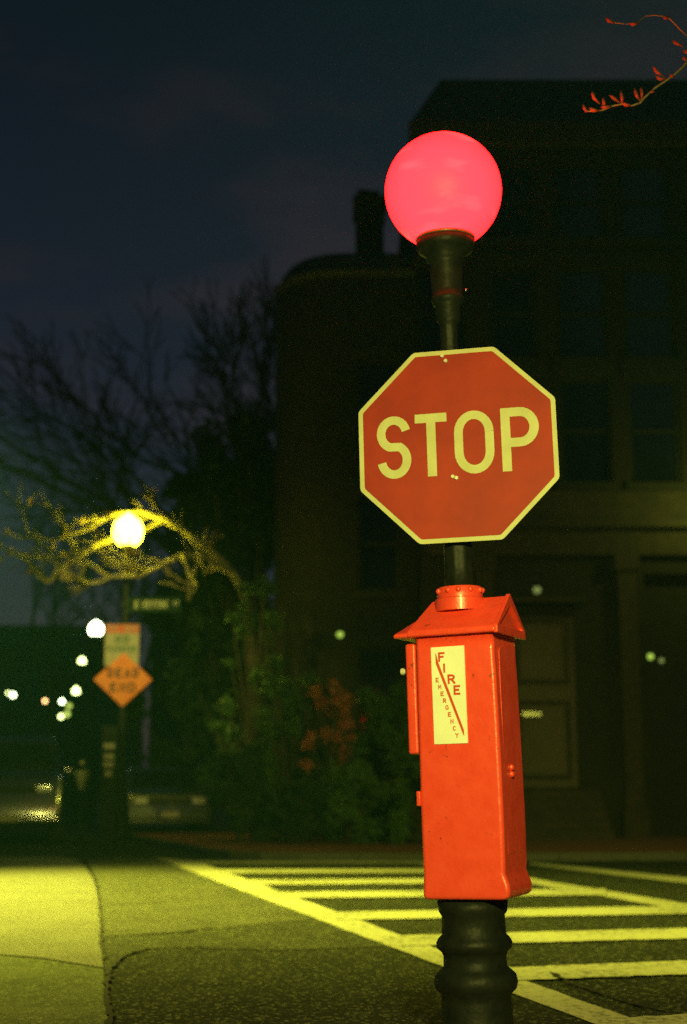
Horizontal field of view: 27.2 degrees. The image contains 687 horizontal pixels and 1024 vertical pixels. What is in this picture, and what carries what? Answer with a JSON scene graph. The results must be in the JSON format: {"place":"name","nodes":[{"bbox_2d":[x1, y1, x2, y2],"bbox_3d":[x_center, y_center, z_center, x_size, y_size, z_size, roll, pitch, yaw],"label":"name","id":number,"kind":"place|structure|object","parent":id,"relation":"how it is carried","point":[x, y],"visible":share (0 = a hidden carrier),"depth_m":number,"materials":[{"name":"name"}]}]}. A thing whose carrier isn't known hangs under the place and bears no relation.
{"place":"outdoors","nodes":[
{"label":"outdoors","id":0,"kind":"place"},
{"bbox_2d":[0,956,107,1023],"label":"worn verge","id":1,"kind":"structure","parent":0,"point":[36,991],"depth_m":7.30,"materials":[{"name":"grey concrete"}]},
{"bbox_2d":[0,804,686,1023],"bbox_3d":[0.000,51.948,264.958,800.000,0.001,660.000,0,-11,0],"label":"road","id":2,"kind":"structure","parent":0,"point":[352,985],"depth_m":8.62,"materials":[{"name":"grey asphalt"}]},
{"bbox_2d":[5,692,8,736],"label":"garden lamp","id":3,"kind":"object","parent":2,"relation":"on","point":[7,714],"visible":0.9,"depth_m":91.15,"materials":[{"name":"black metal"}]},
{"bbox_2d":[10,693,14,736],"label":"garden lamp","id":4,"kind":"object","parent":2,"relation":"on","point":[12,695],"visible":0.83,"depth_m":87.20,"materials":[{"name":"black metal"}]},
{"bbox_2d":[0,737,71,843],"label":"parked car","id":5,"kind":"object","parent":2,"relation":"on","point":[31,782],"visible":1,"depth_m":25.35,"materials":[{"name":"black paint"}]},
{"bbox_2d":[43,699,46,736],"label":"garden lamp","id":6,"kind":"object","parent":2,"relation":"on","point":[45,700],"visible":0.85,"depth_m":89.12,"materials":[{"name":"black metal"}]},
{"bbox_2d":[0,857,102,966],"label":"concrete apron","id":7,"kind":"object","parent":2,"relation":"on","point":[49,909],"visible":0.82,"depth_m":12.07,"materials":[{"name":"grey concrete"}]},
{"bbox_2d":[59,715,62,754],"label":"garden lamp","id":8,"kind":"object","parent":2,"relation":"on","point":[60,716],"visible":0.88,"depth_m":79.05,"materials":[{"name":"black metal"}]},
{"bbox_2d":[60,700,63,759],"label":"garden lamp","id":9,"kind":"object","parent":2,"relation":"on","point":[61,701],"visible":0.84,"depth_m":84.25,"materials":[{"name":"black metal"}]},
{"bbox_2d":[0,625,130,796],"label":"row house","id":10,"kind":"structure","parent":2,"relation":"on","point":[21,678],"depth_m":114.38,"materials":[{"name":"brick"}]},
{"bbox_2d":[0,718,3,736],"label":"window","id":11,"kind":"structure","parent":10,"relation":"in","point":[1,719],"depth_m":113.95,"materials":[{"name":"glass"}]},
{"bbox_2d":[0,683,5,705],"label":"window","id":12,"kind":"structure","parent":10,"relation":"in","point":[2,685],"depth_m":114.43,"materials":[{"name":"glass"}]},
{"bbox_2d":[26,718,38,736],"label":"window","id":13,"kind":"structure","parent":10,"relation":"in","point":[32,726],"depth_m":113.94,"materials":[{"name":"glass"}]},
{"bbox_2d":[27,683,39,705],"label":"window","id":14,"kind":"structure","parent":10,"relation":"in","point":[33,688],"depth_m":114.40,"materials":[{"name":"glass"}]},
{"bbox_2d":[61,756,71,778],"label":"window","id":15,"kind":"structure","parent":10,"relation":"in","point":[62,757],"depth_m":113.40,"materials":[{"name":"glass"}]},
{"bbox_2d":[61,718,72,740],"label":"window","id":16,"kind":"structure","parent":10,"relation":"in","point":[63,719],"depth_m":113.90,"materials":[{"name":"glass"}]},
{"bbox_2d":[62,683,74,705],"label":"window","id":17,"kind":"structure","parent":10,"relation":"in","point":[67,691],"depth_m":114.43,"materials":[{"name":"glass"}]},
{"bbox_2d":[94,756,100,778],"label":"window","id":18,"kind":"structure","parent":10,"relation":"in","point":[97,768],"depth_m":113.32,"materials":[{"name":"glass"}]},
{"bbox_2d":[95,718,107,740],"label":"window","id":19,"kind":"structure","parent":10,"relation":"in","point":[100,722],"depth_m":113.95,"materials":[{"name":"glass"}]},
{"bbox_2d":[96,683,108,705],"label":"window","id":20,"kind":"structure","parent":10,"relation":"in","point":[102,696],"depth_m":114.37,"materials":[{"name":"glass"}]},
{"bbox_2d":[63,711,69,803],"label":"garden lamp","id":21,"kind":"object","parent":2,"relation":"on","point":[66,713],"visible":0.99,"depth_m":78.93,"materials":[{"name":"black metal"}]},
{"bbox_2d":[65,704,70,803],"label":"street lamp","id":22,"kind":"object","parent":2,"relation":"on","point":[68,706],"visible":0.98,"depth_m":82.81,"materials":[{"name":"black metal"}]},
{"bbox_2d":[72,760,90,846],"bbox_3d":[-4.613,5.112,24.984,0.320,1.483,0.320,0,-11,0],"label":"street lamp","id":23,"kind":"object","parent":2,"relation":"on","point":[81,777],"visible":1,"depth_m":24.96,"materials":[{"name":"metal"}]},
{"bbox_2d":[0,428,191,739],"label":"bare tree","id":24,"kind":"object","parent":2,"relation":"on","point":[54,686],"visible":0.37,"depth_m":61.19,"materials":[{"name":"brown plant"}]},
{"bbox_2d":[86,861,107,958],"bbox_3d":[-2.467,3.776,14.182,0.121,0.001,11.558,2,-11,-10],"label":"road crack","id":25,"kind":"object","parent":2,"relation":"on","point":[101,942],"visible":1,"depth_m":11.21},
{"bbox_2d":[98,726,119,841],"bbox_3d":[-3.981,4.613,24.156,0.280,1.942,0.175,0,-11,0],"label":"notice post","id":26,"kind":"object","parent":2,"relation":"on","point":[109,786],"visible":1,"depth_m":24.09,"materials":[{"name":"black metal"}]},
{"bbox_2d":[117,584,128,841],"bbox_3d":[-3.799,3.430,24.503,0.060,4.396,0.040,0,-11,0],"label":"sign post","id":27,"kind":"object","parent":2,"relation":"on","point":[122,746],"visible":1,"depth_m":24.34,"materials":[{"name":"black metal"}]},
{"bbox_2d":[104,624,139,665],"bbox_3d":[-3.840,2.305,24.651,0.590,0.720,0.008,0,-11,0],"label":"parking sign","id":28,"kind":"object","parent":27,"relation":"attached to","point":[120,639],"visible":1,"depth_m":24.66,"materials":[{"name":"white metal"}]},
{"bbox_2d":[94,653,151,705],"bbox_3d":[-3.801,2.887,24.513,1.001,0.931,0.009,1,-11,-4],"label":"dead end sign","id":29,"kind":"object","parent":27,"relation":"attached to","point":[123,679],"visible":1,"depth_m":24.51,"materials":[{"name":"orange metal"}]},
{"bbox_2d":[121,597,180,611],"bbox_3d":[-3.349,1.612,24.774,1.037,0.260,0.040,0,-11,2],"label":"street name sign","id":30,"kind":"object","parent":27,"relation":"attached to","point":[152,604],"visible":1,"depth_m":24.76,"materials":[{"name":"green metal"}]},
{"bbox_2d":[101,946,148,1023],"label":"road crack","id":31,"kind":"object","parent":2,"relation":"on","point":[109,1019],"visible":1,"depth_m":7.36,"materials":[{"name":"black asphalt"}]},
{"bbox_2d":[113,509,142,841],"bbox_3d":[-3.848,2.799,24.919,0.540,5.793,0.540,0,-11,0],"label":"street lamp","id":32,"kind":"object","parent":2,"relation":"on","point":[127,525],"visible":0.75,"depth_m":25.13,"materials":[{"name":"black metal"}]},
{"bbox_2d":[126,767,214,832],"bbox_3d":[-3.899,6.201,30.489,2.120,1.420,4.488,2,-11,-11],"label":"parked car","id":33,"kind":"object","parent":2,"relation":"on","point":[165,795],"visible":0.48,"depth_m":28.56,"materials":[{"name":"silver paint"}]},
{"bbox_2d":[113,465,261,808],"bbox_3d":[-3.527,3.098,32.954,3.539,8.492,3.418,0,-11,0],"label":"evergreen tree","id":34,"kind":"object","parent":2,"relation":"on","point":[180,484],"visible":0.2,"depth_m":32.49,"materials":[{"name":"green plant"}]},
{"bbox_2d":[148,577,248,807],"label":"row house","id":35,"kind":"structure","parent":2,"relation":"on","point":[163,725],"depth_m":59.56,"materials":[{"name":"brick"}]},
{"bbox_2d":[165,730,188,767],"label":"window","id":36,"kind":"structure","parent":35,"relation":"in","point":[170,734],"depth_m":59.44,"materials":[{"name":"glass"}]},
{"bbox_2d":[167,658,190,692],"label":"window","id":37,"kind":"structure","parent":35,"relation":"in","point":[178,663],"depth_m":59.95,"materials":[{"name":"glass"}]},
{"bbox_2d":[87,859,315,935],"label":"worn asphalt","id":38,"kind":"structure","parent":2,"relation":"on","point":[188,899],"depth_m":12.90,"materials":[{"name":"grey asphalt"}]},
{"bbox_2d":[111,926,209,933],"bbox_3d":[-1.250,3.027,10.284,0.910,0.001,0.221,9,-14,-38],"label":"road crack","id":39,"kind":"object","parent":38,"relation":"on","point":[166,931],"visible":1,"depth_m":10.22,"materials":[{"name":"black asphalt"}]},
{"bbox_2d":[162,403,274,802],"bbox_3d":[-2.079,2.158,29.992,3.660,9.212,3.414,0,-11,0],"label":"evergreen tree","id":40,"kind":"object","parent":2,"relation":"on","point":[220,492],"visible":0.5,"depth_m":30.04,"materials":[{"name":"green plant"}]},
{"bbox_2d":[102,919,403,966],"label":"patched asphalt","id":41,"kind":"structure","parent":2,"relation":"on","point":[312,934],"depth_m":9.81,"materials":[{"name":"grey asphalt"}]},
{"bbox_2d":[195,861,422,863],"bbox_3d":[-0.429,4.800,19.493,3.280,0.001,0.852,0,-11,0],"label":"crosswalk bar","id":42,"kind":"object","parent":2,"relation":"on","point":[308,862],"visible":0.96,"depth_m":19.41,"materials":[{"name":"paint"}]},
{"bbox_2d":[219,869,423,872],"bbox_3d":[0.112,4.427,17.551,3.328,0.001,0.828,1,-11,-3],"label":"crosswalk bar","id":43,"kind":"object","parent":2,"relation":"on","point":[315,870],"visible":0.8,"depth_m":17.59,"materials":[{"name":"paint"}]},
{"bbox_2d":[67,800,686,860],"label":"kerb","id":44,"kind":"structure","parent":2,"relation":"on","point":[531,856],"depth_m":20.11,"materials":[{"name":"concrete"}]},
{"bbox_2d":[71,657,84,811],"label":"street lamp","id":45,"kind":"object","parent":44,"relation":"on","point":[76,792],"visible":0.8,"depth_m":51.33,"materials":[{"name":"black metal"}]},
{"bbox_2d":[247,878,534,883],"bbox_3d":[0.580,4.064,15.661,3.291,0.001,0.830,1,-11,-5],"label":"crosswalk bar","id":46,"kind":"object","parent":2,"relation":"on","point":[332,881],"visible":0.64,"depth_m":15.59,"materials":[{"name":"paint"}]},
{"bbox_2d":[157,858,628,1023],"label":"crosswalk edge line","id":47,"kind":"object","parent":2,"relation":"on","point":[586,1011],"visible":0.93,"depth_m":9.96,"materials":[{"name":"paint"}]},
{"bbox_2d":[281,889,605,897],"bbox_3d":[1.050,3.727,13.903,3.394,0.001,0.840,1,-11,-8],"label":"crosswalk bar","id":48,"kind":"object","parent":2,"relation":"on","point":[332,894],"visible":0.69,"depth_m":13.86,"materials":[{"name":"paint"}]},
{"bbox_2d":[336,906,686,919],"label":"crosswalk bar","id":49,"kind":"object","parent":2,"relation":"on","point":[630,910],"visible":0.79,"depth_m":11.79,"materials":[{"name":"paint"}]},
{"bbox_2d":[401,928,686,945],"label":"crosswalk bar","id":50,"kind":"object","parent":2,"relation":"on","point":[556,936],"visible":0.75,"depth_m":9.99,"materials":[{"name":"paint"}]},
{"bbox_2d":[421,864,686,905],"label":"crosswalk edge line","id":51,"kind":"object","parent":2,"relation":"on","point":[639,899],"visible":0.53,"depth_m":13.54,"materials":[{"name":"paint"}]},
{"bbox_2d":[510,960,686,979],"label":"crosswalk bar","id":52,"kind":"object","parent":2,"relation":"on","point":[610,969],"visible":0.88,"depth_m":8.11,"materials":[{"name":"paint"}]},
{"bbox_2d":[550,972,660,1008],"bbox_3d":[1.293,2.465,7.355,0.110,0.001,1.402,3,-11,-14],"label":"road crack","id":53,"kind":"object","parent":2,"relation":"on","point":[577,984],"visible":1,"depth_m":7.32,"materials":[{"name":"black asphalt"}]},
{"bbox_2d":[530,862,686,882],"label":"stop line","id":54,"kind":"object","parent":2,"relation":"on","point":[654,876],"visible":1,"depth_m":17.06,"materials":[{"name":"paint"}]},
{"bbox_2d":[583,14,686,111],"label":"street tree","id":55,"kind":"object","parent":2,"relation":"on","point":[641,98],"visible":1,"depth_m":6.04,"materials":[{"name":"red plant"}]},
{"bbox_2d":[629,1014,686,1023],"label":"crosswalk bar","id":56,"kind":"object","parent":2,"relation":"on","point":[674,1019],"visible":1,"depth_m":6.41,"materials":[{"name":"paint"}]},
{"bbox_2d":[0,0,686,767],"label":"sky","id":57,"kind":"structure","parent":0,"point":[170,142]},
{"bbox_2d":[67,797,686,852],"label":"brick pavement","id":58,"kind":"structure","parent":0,"point":[221,835],"depth_m":23.44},
{"bbox_2d":[67,687,78,805],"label":"street lamp","id":59,"kind":"object","parent":58,"relation":"on","point":[75,696],"visible":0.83,"depth_m":67.04,"materials":[{"name":"black metal"}]},
{"bbox_2d":[82,621,102,818],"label":"street lamp","id":60,"kind":"object","parent":58,"relation":"on","point":[95,629],"visible":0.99,"depth_m":40.46,"materials":[{"name":"black metal"}]},
{"bbox_2d":[0,479,271,836],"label":"bare tree","id":61,"kind":"object","parent":58,"relation":"on","point":[218,561],"visible":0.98,"depth_m":25.07,"materials":[{"name":"brown plant"}]},
{"bbox_2d":[0,263,276,796],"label":"bare tree","id":62,"kind":"object","parent":58,"relation":"on","point":[153,534],"visible":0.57,"depth_m":38.14,"materials":[{"name":"brown plant"}]},
{"bbox_2d":[49,446,272,767],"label":"bare tree","id":63,"kind":"object","parent":58,"relation":"on","point":[136,747],"visible":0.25,"depth_m":52.28,"materials":[{"name":"brown plant"}]},
{"bbox_2d":[186,255,279,428],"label":"bare tree","id":64,"kind":"object","parent":58,"relation":"on","point":[268,339],"visible":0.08,"depth_m":47.80,"materials":[{"name":"brown plant"}]},
{"bbox_2d":[198,740,276,841],"bbox_3d":[-1.795,4.769,24.295,1.351,1.727,1.204,0,-11,0],"label":"shrub","id":65,"kind":"object","parent":58,"relation":"on","point":[249,760],"visible":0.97,"depth_m":24.15,"materials":[{"name":"green plant"}]},
{"bbox_2d":[207,574,300,838],"bbox_3d":[-1.631,3.485,25.742,1.456,4.770,1.234,-7,-13,31],"label":"shrub","id":66,"kind":"object","parent":58,"relation":"on","point":[257,673],"visible":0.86,"depth_m":25.94,"materials":[{"name":"green plant"}]},
{"bbox_2d":[246,670,339,840],"bbox_3d":[-0.922,4.264,24.907,1.797,2.982,1.219,0,-11,0],"label":"shrub","id":67,"kind":"object","parent":58,"relation":"on","point":[285,770],"visible":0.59,"depth_m":24.81,"materials":[{"name":"green plant"}]},
{"bbox_2d":[254,774,336,843],"bbox_3d":[-0.793,4.893,23.363,1.356,1.156,1.165,-2,-11,11],"label":"shrub","id":68,"kind":"object","parent":58,"relation":"on","point":[296,795],"visible":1,"depth_m":23.25,"materials":[{"name":"green plant"}]},
{"bbox_2d":[299,678,356,841],"bbox_3d":[-0.290,4.256,24.437,1.034,2.777,1.209,0,-11,0],"label":"shrub","id":69,"kind":"object","parent":58,"relation":"on","point":[339,753],"visible":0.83,"depth_m":24.41,"materials":[{"name":"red plant"}]},
{"bbox_2d":[271,189,420,835],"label":"bow front house","id":70,"kind":"structure","parent":58,"relation":"on","point":[346,555],"depth_m":28.31,"materials":[{"name":"brick"}]},
{"bbox_2d":[337,629,342,637],"bbox_3d":[-0.068,2.348,27.479,0.124,0.170,0.182,0,-11,0],"label":"wall lantern","id":71,"kind":"object","parent":70,"relation":"attached to","point":[339,634],"depth_m":27.41,"materials":[{"name":"glass"}]},
{"bbox_2d":[352,346,403,458],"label":"window","id":72,"kind":"structure","parent":70,"relation":"in","point":[371,375],"depth_m":28.62,"materials":[{"name":"glass"}]},
{"bbox_2d":[352,634,405,755],"bbox_3d":[0.693,3.521,27.372,1.040,2.320,0.250,0,-11,0],"label":"window","id":73,"kind":"structure","parent":70,"relation":"in","point":[380,669],"depth_m":27.51,"materials":[{"name":"glass"}]},
{"bbox_2d":[352,482,405,599],"bbox_3d":[0.693,0.575,27.938,1.040,2.320,0.250,0,-11,0],"label":"window","id":74,"kind":"structure","parent":70,"relation":"in","point":[378,536],"depth_m":27.99,"materials":[{"name":"glass"}]},
{"bbox_2d":[307,758,395,843],"bbox_3d":[0.196,4.822,23.743,1.493,1.438,1.269,7,-13,-31],"label":"shrub","id":75,"kind":"object","parent":58,"relation":"on","point":[352,806],"visible":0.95,"depth_m":23.55,"materials":[{"name":"green plant"}]},
{"bbox_2d":[343,678,420,839],"bbox_3d":[0.928,4.320,24.910,1.898,2.871,1.355,0,-11,0],"label":"shrub","id":76,"kind":"object","parent":58,"relation":"on","point":[399,751],"visible":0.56,"depth_m":24.91,"materials":[{"name":"green plant"}]},
{"bbox_2d":[381,762,422,844],"bbox_3d":[1.329,4.812,23.699,1.280,1.440,1.410,-3,-11,14],"label":"shrub","id":77,"kind":"object","parent":58,"relation":"on","point":[406,815],"visible":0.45,"depth_m":23.61,"materials":[{"name":"green plant"}]},
{"bbox_2d":[398,79,686,840],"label":"brick building","id":78,"kind":"structure","parent":0,"point":[574,304],"depth_m":27.96,"materials":[{"name":"brick"}]},
{"bbox_2d":[412,253,472,352],"bbox_3d":[1.978,-4.015,28.310,1.200,2.320,0.250,0,-11,0],"label":"window","id":79,"kind":"structure","parent":78,"relation":"in","point":[429,340],"depth_m":28.38,"materials":[{"name":"glass"}]},
{"bbox_2d":[482,150,541,244],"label":"window","id":80,"kind":"structure","parent":78,"relation":"in","point":[514,221],"depth_m":28.82,"materials":[{"name":"glass"}]},
{"bbox_2d":[482,253,544,364],"bbox_3d":[3.372,-4.015,28.310,1.200,2.320,0.250,0,-11,0],"label":"window","id":81,"kind":"structure","parent":78,"relation":"in","point":[512,292],"depth_m":28.40,"materials":[{"name":"glass"}]},
{"bbox_2d":[517,365,545,384],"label":"window","id":82,"kind":"structure","parent":78,"relation":"in","point":[534,371],"depth_m":27.98,"materials":[{"name":"glass"}]},
{"bbox_2d":[533,584,540,593],"bbox_3d":[3.686,1.466,27.113,0.150,0.199,0.195,0,-11,0],"label":"wall lantern","id":83,"kind":"object","parent":78,"relation":"attached to","point":[536,589],"depth_m":27.05,"materials":[{"name":"white"}]},
{"bbox_2d":[515,617,578,786],"bbox_3d":[3.774,3.581,26.902,1.257,3.201,0.130,0,-11,0],"label":"door","id":84,"kind":"structure","parent":78,"relation":"in","point":[545,660],"depth_m":26.89,"materials":[{"name":"paint"}]},
{"bbox_2d":[548,150,610,244],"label":"window","id":85,"kind":"structure","parent":78,"relation":"in","point":[578,203],"depth_m":28.83,"materials":[{"name":"glass"}]},
{"bbox_2d":[551,253,614,364],"bbox_3d":[4.748,-4.015,28.310,1.200,2.320,0.250,0,-11,0],"label":"window","id":86,"kind":"structure","parent":78,"relation":"in","point":[581,292],"depth_m":28.39,"materials":[{"name":"glass"}]},
{"bbox_2d":[554,365,619,490],"bbox_3d":[4.748,-1.644,27.855,1.200,2.520,0.250,0,-11,0],"label":"window","id":87,"kind":"structure","parent":78,"relation":"in","point":[586,450],"depth_m":27.95,"materials":[{"name":"glass"}]},
{"bbox_2d":[613,150,677,244],"bbox_3d":[6.086,-6.338,28.756,1.200,2.020,0.250,0,-11,0],"label":"window","id":88,"kind":"structure","parent":78,"relation":"in","point":[644,203],"depth_m":28.83,"materials":[{"name":"glass"}]},
{"bbox_2d":[617,253,682,364],"bbox_3d":[6.086,-4.015,28.310,1.200,2.320,0.250,0,-11,0],"label":"window","id":89,"kind":"structure","parent":78,"relation":"in","point":[648,292],"depth_m":28.39,"materials":[{"name":"glass"}]},
{"bbox_2d":[647,651,653,659],"bbox_3d":[5.796,2.712,26.881,0.120,0.165,0.180,0,-11,0],"label":"wall lantern","id":90,"kind":"object","parent":78,"relation":"attached to","point":[650,656],"depth_m":26.81,"materials":[{"name":"yellow glass"}]},
{"bbox_2d":[622,365,686,490],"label":"window","id":91,"kind":"structure","parent":78,"relation":"in","point":[652,404],"depth_m":27.95,"materials":[{"name":"glass"}]},
{"bbox_2d":[682,150,686,243],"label":"window","id":92,"kind":"structure","parent":78,"relation":"in","point":[684,152],"depth_m":28.83,"materials":[{"name":"glass"}]},
{"label":"pavement","id":93,"kind":"structure","parent":0,"visible":0},
{"bbox_2d":[385,131,531,1023],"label":"fire alarm post","id":94,"kind":"object","parent":93,"relation":"on","point":[443,192],"visible":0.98,"depth_m":5.33,"materials":[{"name":"red metal"}]},
{"bbox_2d":[358,347,558,543],"bbox_3d":[0.448,-0.260,5.576,0.776,0.776,0.066,-4,-13,10],"label":"stop sign","id":95,"kind":"object","parent":94,"relation":"attached to","point":[459,445],"visible":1,"depth_m":5.55,"materials":[{"name":"metal"}]}
]}

